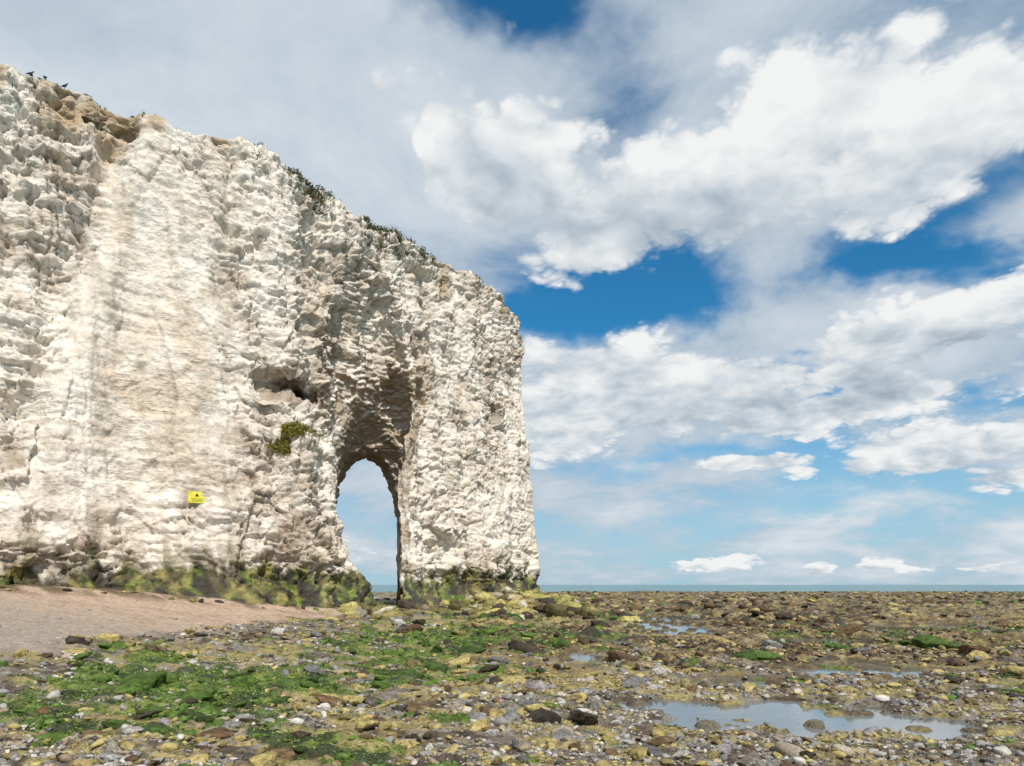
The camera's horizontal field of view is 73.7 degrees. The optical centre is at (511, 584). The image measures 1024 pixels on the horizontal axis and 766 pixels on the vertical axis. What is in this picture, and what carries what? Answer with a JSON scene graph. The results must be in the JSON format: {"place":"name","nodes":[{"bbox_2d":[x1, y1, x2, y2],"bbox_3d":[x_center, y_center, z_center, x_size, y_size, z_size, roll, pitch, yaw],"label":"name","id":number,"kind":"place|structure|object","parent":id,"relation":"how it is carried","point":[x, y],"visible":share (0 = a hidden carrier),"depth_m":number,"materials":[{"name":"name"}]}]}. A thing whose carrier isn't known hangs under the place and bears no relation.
{"place":"outdoors","nodes":[
{"label":"outdoors","id":0,"kind":"place"},
{"bbox_2d":[0,584,1023,765],"bbox_3d":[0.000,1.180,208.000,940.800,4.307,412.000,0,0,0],"label":"ground","id":1,"kind":"structure","parent":0,"point":[40,626],"depth_m":14.05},
{"bbox_2d":[0,63,540,608],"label":"chalk cliff arch","id":2,"kind":"structure","parent":1,"relation":"on","point":[206,315],"depth_m":29.80,"materials":[{"name":"white stone"}]},
{"bbox_2d":[188,491,205,502],"bbox_3d":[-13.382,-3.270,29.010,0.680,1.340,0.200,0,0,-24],"label":"warning sign","id":3,"kind":"object","parent":2,"relation":"attached to","point":[195,497],"visible":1,"depth_m":28.90,"materials":[{"name":"yellow metal"}]},
{"bbox_2d":[24,74,519,325],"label":"cliff top grass","id":4,"kind":"structure","parent":2,"relation":"on","point":[321,189],"depth_m":34.57,"materials":[{"name":"green plant"}]},
{"bbox_2d":[264,436,290,454],"bbox_3d":[-10.502,-6.248,30.892,1.166,0.980,1.111,0,0,0],"label":"cliff plant","id":5,"kind":"object","parent":2,"relation":"attached to","point":[279,445],"visible":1,"depth_m":30.90,"materials":[{"name":"green plant"}]},
{"bbox_2d":[279,419,324,438],"bbox_3d":[-9.449,-7.069,31.740,1.591,1.032,2.863,0,0,39],"label":"cliff plant","id":6,"kind":"object","parent":2,"relation":"attached to","point":[294,427],"visible":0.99,"depth_m":30.90,"materials":[{"name":"green plant"}]},
{"bbox_2d":[0,584,642,621],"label":"fallen boulders","id":7,"kind":"object","parent":1,"relation":"on","point":[550,606],"visible":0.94,"depth_m":34.84,"materials":[{"name":"beige stone"}]},
{"bbox_2d":[0,586,1023,765],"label":"beach pebbles","id":8,"kind":"object","parent":1,"relation":"on","point":[787,748],"visible":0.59,"depth_m":8.77,"materials":[{"name":"stone"}]},
{"bbox_2d":[0,607,1023,765],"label":"seaweed","id":9,"kind":"object","parent":1,"relation":"on","point":[216,679],"visible":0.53,"depth_m":10.73,"materials":[{"name":"green plant"}]},
{"bbox_2d":[0,590,1023,765],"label":"foreshore rocks","id":10,"kind":"object","parent":1,"relation":"on","point":[147,681],"visible":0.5,"depth_m":11.01,"materials":[{"name":"stone"}]},
{"bbox_2d":[553,652,608,661],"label":"tide pool","id":11,"kind":"structure","parent":1,"relation":"on","point":[581,656],"depth_m":16.64,"materials":[{"name":"liquid"}]},
{"bbox_2d":[578,731,590,734],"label":"tide pool","id":12,"kind":"structure","parent":1,"relation":"on","point":[584,732],"depth_m":8.09,"materials":[{"name":"liquid"}]},
{"bbox_2d":[602,639,633,643],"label":"tide pool","id":13,"kind":"structure","parent":1,"relation":"on","point":[624,642],"depth_m":21.05,"materials":[{"name":"liquid"}]},
{"bbox_2d":[610,617,720,634],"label":"tide pool","id":14,"kind":"structure","parent":1,"relation":"on","point":[683,628],"depth_m":27.90,"materials":[{"name":"liquid"}]},
{"bbox_2d":[693,681,769,685],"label":"tide pool","id":15,"kind":"structure","parent":1,"relation":"on","point":[739,683],"depth_m":12.21,"materials":[{"name":"liquid"}]},
{"bbox_2d":[583,700,981,739],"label":"tide pool","id":16,"kind":"structure","parent":1,"relation":"on","point":[792,717],"depth_m":8.91,"materials":[{"name":"liquid"}]},
{"bbox_2d":[794,638,868,643],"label":"tide pool","id":17,"kind":"structure","parent":1,"relation":"on","point":[817,640],"depth_m":21.45,"materials":[{"name":"liquid"}]},
{"bbox_2d":[770,668,948,677],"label":"tide pool","id":18,"kind":"structure","parent":1,"relation":"on","point":[853,672],"depth_m":13.75,"materials":[{"name":"liquid"}]},
{"bbox_2d":[868,629,896,631],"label":"tide pool","id":19,"kind":"structure","parent":1,"relation":"on","point":[883,630],"depth_m":26.73,"materials":[{"name":"liquid"}]},
{"bbox_2d":[0,0,1023,584],"label":"sky","id":20,"kind":"structure","parent":0,"point":[759,264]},
{"bbox_2d":[371,585,1023,591],"bbox_3d":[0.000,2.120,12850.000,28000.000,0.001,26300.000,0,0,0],"label":"sea","id":21,"kind":"structure","parent":0,"point":[723,588],"depth_m":383.74,"materials":[{"name":"liquid"}]}
]}

